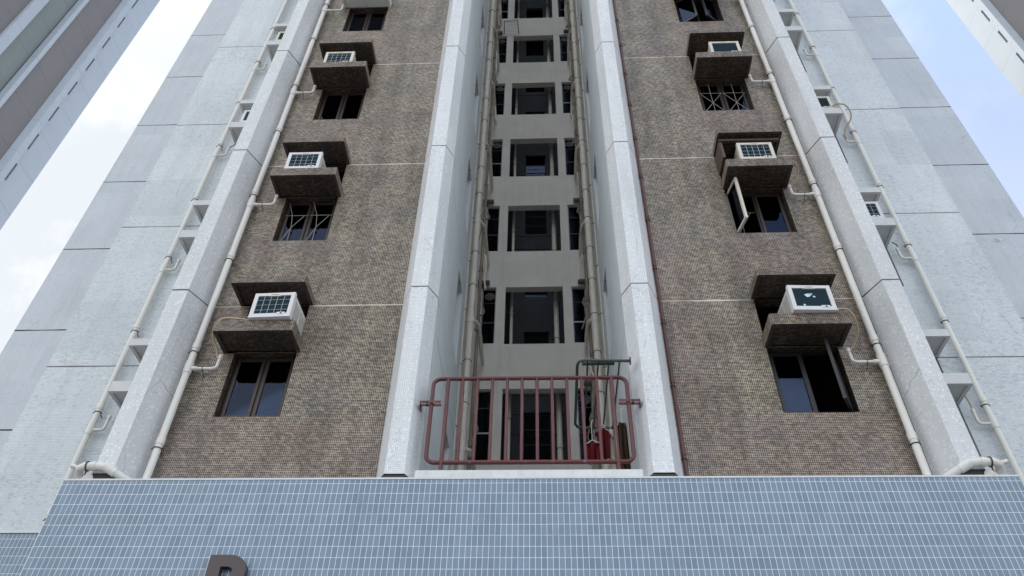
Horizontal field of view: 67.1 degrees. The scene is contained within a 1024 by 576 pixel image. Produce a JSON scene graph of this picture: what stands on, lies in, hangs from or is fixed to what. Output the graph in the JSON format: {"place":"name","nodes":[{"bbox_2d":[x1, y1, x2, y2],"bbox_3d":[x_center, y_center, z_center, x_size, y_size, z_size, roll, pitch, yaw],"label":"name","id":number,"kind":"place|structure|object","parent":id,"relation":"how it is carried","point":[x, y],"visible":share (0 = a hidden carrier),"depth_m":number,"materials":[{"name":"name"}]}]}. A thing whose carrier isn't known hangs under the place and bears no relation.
{"place":"outdoors","nodes":[
{"label":"outdoors","id":0,"kind":"place"},
{"bbox_2d":[0,0,159,229],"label":"neighbour tower","id":1,"kind":"structure","parent":0,"point":[59,59],"depth_m":45.51,"materials":[{"name":"white paint"}]},
{"bbox_2d":[0,0,1023,353],"label":"sky","id":2,"kind":"structure","parent":0,"point":[990,109],"materials":[{"name":"white"}]},
{"bbox_2d":[946,0,1023,99],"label":"neighbour tower","id":3,"kind":"structure","parent":0,"point":[995,28],"depth_m":50.18,"materials":[{"name":"white paint"}]},
{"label":"pavement","id":4,"kind":"structure","parent":0,"visible":0},
{"bbox_2d":[0,0,1023,575],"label":"residential tower","id":5,"kind":"structure","parent":4,"relation":"on","point":[358,244],"depth_m":10.81,"materials":[{"name":"concrete"}]},
{"bbox_2d":[19,0,288,575],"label":"drain pipe","id":6,"kind":"object","parent":5,"relation":"attached to","point":[91,426],"visible":0.92,"depth_m":11.35,"materials":[{"name":"white plastic"}]},
{"bbox_2d":[70,0,344,478],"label":"drain pipe","id":7,"kind":"object","parent":5,"relation":"attached to","point":[109,469],"visible":0.98,"depth_m":9.32,"materials":[{"name":"white plastic"}]},
{"bbox_2d":[212,317,247,358],"bbox_3d":[-3.172,0.518,8.785,0.629,0.367,0.275,-18,-46,19],"label":"drain hose","id":8,"kind":"object","parent":5,"relation":"attached to","point":[215,345],"visible":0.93,"depth_m":8.85,"materials":[{"name":"beige plastic"}]},
{"bbox_2d":[239,110,250,121],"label":"air conditioner","id":9,"kind":"object","parent":5,"relation":"on","point":[245,115],"visible":0.2,"depth_m":13.64,"materials":[{"name":"plastic"}]},
{"bbox_2d":[219,358,295,416],"bbox_3d":[-2.871,1.154,8.776,0.720,0.870,0.068,-1,-43,2],"label":"window","id":10,"kind":"structure","parent":5,"relation":"in","point":[257,386],"depth_m":8.77,"materials":[{"name":"glass"}]},
{"bbox_2d":[247,292,305,336],"bbox_3d":[-2.742,0.403,9.118,0.488,0.377,0.628,-2,-43,4],"label":"air conditioner","id":11,"kind":"object","parent":5,"relation":"on","point":[277,306],"visible":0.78,"depth_m":8.92,"materials":[{"name":"plastic"}]},
{"bbox_2d":[274,32,284,40],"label":"air conditioner","id":12,"kind":"object","parent":5,"relation":"on","point":[279,35],"visible":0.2,"depth_m":15.55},
{"bbox_2d":[284,152,325,167],"bbox_3d":[-2.921,-1.587,11.080,0.488,0.377,0.628,-1,-43,2],"label":"air conditioner","id":13,"kind":"object","parent":5,"relation":"on","point":[305,160],"visible":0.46,"depth_m":10.89,"materials":[{"name":"plastic"}]},
{"bbox_2d":[277,203,336,240],"bbox_3d":[-2.823,-0.887,10.678,0.720,0.870,0.089,-1,-43,2],"label":"window","id":14,"kind":"structure","parent":5,"relation":"in","point":[302,221],"depth_m":10.69,"materials":[{"name":"brown metal"}]},
{"bbox_2d":[323,51,355,61],"bbox_3d":[-2.857,-3.607,13.003,0.488,0.377,0.628,-1,-43,2],"label":"air conditioner","id":15,"kind":"object","parent":5,"relation":"on","point":[339,56],"visible":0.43,"depth_m":12.82,"materials":[{"name":"metal"}]},
{"bbox_2d":[317,93,365,119],"bbox_3d":[-2.774,-2.914,12.595,0.720,0.870,0.068,-1,-43,2],"label":"window","id":16,"kind":"structure","parent":5,"relation":"in","point":[334,106],"depth_m":12.62,"materials":[{"name":"black glass"}]},
{"bbox_2d":[346,12,386,30],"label":"window","id":17,"kind":"structure","parent":5,"relation":"in","point":[375,21],"depth_m":14.54,"materials":[{"name":"black glass"}]},
{"bbox_2d":[452,0,489,469],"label":"waste pipe","id":18,"kind":"object","parent":5,"relation":"attached to","point":[465,309],"visible":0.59,"depth_m":15.51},
{"bbox_2d":[456,0,501,469],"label":"soil pipe","id":19,"kind":"object","parent":5,"relation":"on","point":[471,320],"visible":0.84,"depth_m":16.44,"materials":[{"name":"grey plastic"}]},
{"bbox_2d":[467,0,498,469],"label":"grimy pipe","id":20,"kind":"object","parent":5,"relation":"attached to","point":[470,440],"visible":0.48,"depth_m":16.08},
{"bbox_2d":[477,391,490,434],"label":"well window","id":21,"kind":"structure","parent":5,"relation":"in","point":[479,391],"depth_m":15.21,"materials":[{"name":"metal"}]},
{"bbox_2d":[478,280,495,343],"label":"well window","id":22,"kind":"structure","parent":5,"relation":"in","point":[489,296],"depth_m":16.89,"materials":[{"name":"glass"}]},
{"bbox_2d":[483,199,499,250],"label":"well window","id":23,"kind":"structure","parent":5,"relation":"in","point":[492,230],"depth_m":18.85,"materials":[{"name":"glass"}]},
{"bbox_2d":[491,141,502,176],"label":"well window","id":24,"kind":"structure","parent":5,"relation":"in","point":[496,150],"depth_m":20.75,"materials":[{"name":"glass"}]},
{"bbox_2d":[493,86,504,114],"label":"well window","id":25,"kind":"structure","parent":5,"relation":"in","point":[499,90],"depth_m":22.66,"materials":[{"name":"glass"}]},
{"bbox_2d":[494,31,506,62],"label":"well window","id":26,"kind":"structure","parent":5,"relation":"in","point":[502,42],"depth_m":24.64,"materials":[{"name":"glass"}]},
{"bbox_2d":[501,0,508,18],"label":"well window","id":27,"kind":"structure","parent":5,"relation":"in","point":[504,3],"depth_m":26.46,"materials":[{"name":"glass"}]},
{"bbox_2d":[504,20,518,33],"bbox_3d":[-0.027,-8.415,24.875,0.502,0.045,0.483,-1,-43,2],"label":"drying rack","id":28,"kind":"object","parent":5,"relation":"attached to","point":[511,24],"visible":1,"depth_m":24.82,"materials":[{"name":"grey metal"}]},
{"bbox_2d":[507,0,519,459],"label":"shaft column","id":29,"kind":"structure","parent":5,"relation":"attached to","point":[512,293],"depth_m":19.10,"materials":[{"name":"grey concrete"}]},
{"bbox_2d":[419,375,640,469],"bbox_3d":[0.181,1.424,7.944,2.300,1.172,0.210,-1,-43,2],"label":"red railing","id":30,"kind":"object","parent":5,"relation":"on","point":[617,461],"visible":0.99,"depth_m":7.90,"materials":[{"name":"metal"}]},
{"bbox_2d":[512,94,554,95],"bbox_3d":[0.812,-7.210,27.611,1.582,1.169,0.018,-1,-43,2],"label":"washing line","id":31,"kind":"object","parent":5,"relation":"attached to","point":[531,95],"visible":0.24,"depth_m":27.21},
{"bbox_2d":[508,235,559,249],"bbox_3d":[0.667,-1.108,21.883,1.582,1.169,0.018,-1,-43,2],"label":"washing line","id":32,"kind":"object","parent":5,"relation":"attached to","point":[532,249],"visible":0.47,"depth_m":21.90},
{"bbox_2d":[502,394,566,435],"bbox_3d":[0.570,2.959,18.064,1.582,1.169,0.018,-1,-43,2],"label":"washing line","id":33,"kind":"object","parent":5,"relation":"attached to","point":[534,415],"visible":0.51,"depth_m":18.04,"materials":[{"name":"grey metal"}]},
{"bbox_2d":[524,210,546,233],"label":"shaft window","id":34,"kind":"structure","parent":5,"relation":"in","point":[535,220],"depth_m":25.74,"materials":[{"name":"black glass"}]},
{"bbox_2d":[525,157,545,175],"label":"shaft window","id":35,"kind":"structure","parent":5,"relation":"in","point":[529,169],"depth_m":27.70,"materials":[{"name":"blue glass"}]},
{"bbox_2d":[523,333,548,343],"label":"shaft window","id":36,"kind":"structure","parent":5,"relation":"in","point":[528,338],"depth_m":22.31,"materials":[{"name":"black glass"}]},
{"bbox_2d":[516,174,556,175],"bbox_3d":[0.715,-3.142,23.792,1.582,1.169,0.018,-1,-43,2],"label":"washing line","id":37,"kind":"object","parent":5,"relation":"attached to","point":[532,175],"visible":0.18,"depth_m":24.15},
{"bbox_2d":[524,292,548,296],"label":"shaft window","id":38,"kind":"structure","parent":5,"relation":"in","point":[526,294],"depth_m":23.50,"materials":[{"name":"black glass"}]},
{"bbox_2d":[523,414,551,459],"bbox_3d":[0.649,3.877,20.055,0.750,1.420,0.040,-1,-43,2],"label":"shaft window","id":39,"kind":"structure","parent":5,"relation":"in","point":[529,422],"depth_m":20.03,"materials":[{"name":"black glass"}]},
{"bbox_2d":[545,0,563,459],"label":"shaft column","id":40,"kind":"structure","parent":5,"relation":"attached to","point":[559,449],"depth_m":17.81,"materials":[{"name":"grey concrete"}]},
{"bbox_2d":[557,0,563,16],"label":"well window","id":41,"kind":"structure","parent":5,"relation":"in","point":[560,2],"depth_m":26.30,"materials":[{"name":"glass"}]},
{"bbox_2d":[559,29,568,60],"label":"well window","id":42,"kind":"structure","parent":5,"relation":"in","point":[562,40],"depth_m":24.57,"materials":[{"name":"glass"}]},
{"bbox_2d":[561,84,573,112],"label":"well window","id":43,"kind":"structure","parent":5,"relation":"in","point":[566,88],"depth_m":22.59,"materials":[{"name":"glass"}]},
{"bbox_2d":[564,140,575,174],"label":"well window","id":44,"kind":"structure","parent":5,"relation":"in","point":[570,147],"depth_m":20.66,"materials":[{"name":"glass"}]},
{"bbox_2d":[567,198,580,249],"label":"well window","id":45,"kind":"structure","parent":5,"relation":"in","point":[574,221],"depth_m":18.78,"materials":[{"name":"glass"}]},
{"bbox_2d":[571,279,588,342],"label":"well window","id":46,"kind":"structure","parent":5,"relation":"in","point":[578,311],"depth_m":16.83,"materials":[{"name":"glass"}]},
{"bbox_2d":[567,0,600,468],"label":"grimy pipe","id":47,"kind":"object","parent":5,"relation":"attached to","point":[585,260],"visible":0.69,"depth_m":16.68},
{"bbox_2d":[577,380,594,459],"bbox_3d":[1.468,2.527,14.825,0.410,1.738,0.260,-1,-43,2],"label":"well window","id":48,"kind":"structure","parent":5,"relation":"in","point":[589,383],"depth_m":15.16,"materials":[{"name":"metal"}]},
{"bbox_2d":[564,0,608,468],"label":"soil pipe","id":49,"kind":"object","parent":5,"relation":"on","point":[594,314],"visible":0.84,"depth_m":16.96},
{"bbox_2d":[575,0,612,434],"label":"waste pipe","id":50,"kind":"object","parent":5,"relation":"attached to","point":[605,367],"visible":0.58,"depth_m":16.48,"materials":[{"name":"beige plastic"}]},
{"bbox_2d":[574,357,630,428],"bbox_3d":[1.017,1.242,8.852,0.592,0.088,1.400,-1,-43,2],"label":"drying rack","id":51,"kind":"object","parent":5,"relation":"attached to","point":[588,362],"visible":0.77,"depth_m":8.65,"materials":[{"name":"metal"}]},
{"bbox_2d":[587,420,599,464],"bbox_3d":[0.941,1.795,9.050,0.224,0.586,0.091,-1,-43,2],"label":"hanging shirt","id":52,"kind":"object","parent":51,"relation":"hanging from","point":[593,451],"visible":0.66,"depth_m":8.96,"materials":[{"name":"red fabric"}]},
{"bbox_2d":[595,422,613,458],"bbox_3d":[1.097,1.795,9.104,0.252,0.506,0.078,21,-47,-20],"label":"hanging shirt","id":53,"kind":"object","parent":51,"relation":"hanging from","point":[606,436],"visible":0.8,"depth_m":9.09,"materials":[{"name":"red fabric"}]},
{"bbox_2d":[609,424,616,468],"bbox_3d":[1.177,1.885,9.089,0.083,0.656,0.106,-15,-46,17],"label":"hanging towel","id":54,"kind":"object","parent":51,"relation":"hanging from","point":[612,452],"visible":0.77,"depth_m":9.03,"materials":[{"name":"white fabric"}]},
{"bbox_2d":[617,408,630,468],"bbox_3d":[1.263,1.788,8.690,0.132,1.056,0.078,18,-46,-17],"label":"hanging towel","id":55,"kind":"object","parent":51,"relation":"hanging from","point":[623,441],"visible":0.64,"depth_m":8.71,"materials":[{"name":"brown fabric"}]},
{"bbox_2d":[613,0,688,475],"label":"red conduit","id":56,"kind":"object","parent":5,"relation":"attached to","point":[673,386],"visible":1,"depth_m":9.59,"materials":[{"name":"metal"}]},
{"bbox_2d":[675,0,720,21],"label":"window","id":57,"kind":"structure","parent":5,"relation":"in","point":[686,9],"depth_m":14.16,"materials":[{"name":"black glass"}]},
{"bbox_2d":[697,83,750,110],"bbox_3d":[3.375,-3.009,12.338,0.770,0.870,0.089,-1,-43,2],"label":"window","id":58,"kind":"structure","parent":5,"relation":"in","point":[730,96],"depth_m":12.36,"materials":[{"name":"black glass"}]},
{"bbox_2d":[708,41,740,51],"bbox_3d":[3.472,-3.697,12.747,0.488,0.377,0.628,-1,-43,2],"label":"air conditioner","id":59,"kind":"object","parent":5,"relation":"on","point":[723,46],"visible":0.37,"depth_m":12.57,"materials":[{"name":"white metal"}]},
{"bbox_2d":[734,142,775,158],"bbox_3d":[3.368,-1.676,10.825,0.488,0.377,0.628,-1,-43,2],"label":"air conditioner","id":60,"kind":"object","parent":5,"relation":"on","point":[754,150],"visible":0.44,"depth_m":10.63,"materials":[{"name":"metal"}]},
{"bbox_2d":[726,177,792,232],"bbox_3d":[3.321,-1.074,10.323,0.770,0.870,0.409,-1,-43,2],"label":"window","id":61,"kind":"structure","parent":5,"relation":"in","point":[771,215],"depth_m":10.39,"materials":[{"name":"black glass"}]},
{"bbox_2d":[791,161,798,186],"bbox_3d":[3.820,-1.553,10.474,0.166,0.284,0.259,-13,-45,14],"label":"drain hose","id":62,"kind":"object","parent":5,"relation":"attached to","point":[797,173],"visible":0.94,"depth_m":10.47,"materials":[{"name":"grey plastic"}]},
{"bbox_2d":[778,285,837,312],"bbox_3d":[3.361,0.316,8.870,0.488,0.377,0.628,1,-43,1],"label":"air conditioner","id":63,"kind":"object","parent":5,"relation":"on","point":[808,299],"visible":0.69,"depth_m":8.66,"materials":[{"name":"plastic"}]},
{"bbox_2d":[768,337,853,412],"bbox_3d":[3.273,0.964,8.419,0.770,0.870,0.365,-1,-43,2],"label":"window","id":64,"kind":"structure","parent":5,"relation":"in","point":[789,371],"depth_m":8.56,"materials":[{"name":"black glass"}]},
{"bbox_2d":[817,96,833,107],"bbox_3d":[5.242,-2.966,13.440,0.488,0.377,0.628,-1,-43,2],"label":"air conditioner","id":65,"kind":"object","parent":5,"relation":"on","point":[825,102],"visible":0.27,"depth_m":13.24,"materials":[{"name":"white metal"}]},
{"bbox_2d":[831,103,851,138],"bbox_3d":[5.601,-2.851,13.018,0.384,0.536,0.295,33,-52,-29],"label":"drain hose","id":66,"kind":"object","parent":5,"relation":"attached to","point":[850,116],"visible":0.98,"depth_m":13.04,"materials":[{"name":"beige plastic"}]},
{"bbox_2d":[835,308,858,350],"bbox_3d":[3.724,0.442,8.510,0.193,0.348,0.395,-21,-47,22],"label":"drain hose","id":67,"kind":"object","parent":5,"relation":"attached to","point":[852,347],"visible":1,"depth_m":8.52,"materials":[{"name":"beige plastic"}]},
{"bbox_2d":[738,0,1008,474],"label":"drain pipe","id":68,"kind":"object","parent":5,"relation":"attached to","point":[965,465],"visible":0.98,"depth_m":8.86,"materials":[{"name":"white plastic"}]},
{"bbox_2d":[865,201,884,217],"bbox_3d":[5.179,-0.932,11.531,0.488,0.377,0.628,-1,-43,2],"label":"air conditioner","id":69,"kind":"object","parent":5,"relation":"on","point":[874,209],"visible":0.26,"depth_m":11.32,"materials":[{"name":"plastic"}]},
{"bbox_2d":[787,0,1023,485],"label":"drain pipe","id":70,"kind":"object","parent":5,"relation":"attached to","point":[992,422],"visible":0.95,"depth_m":10.80,"materials":[{"name":"white plastic"}]},
{"bbox_2d":[20,475,1023,575],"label":"tiled podium","id":71,"kind":"object","parent":4,"relation":"on","point":[896,525],"visible":1,"depth_m":6.67,"materials":[{"name":"blue tile"}]},
{"bbox_2d":[205,555,247,575],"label":"sign letter","id":72,"kind":"object","parent":71,"relation":"attached to","point":[235,564],"visible":1,"depth_m":6.47,"materials":[{"name":"grey metal"}]}
]}

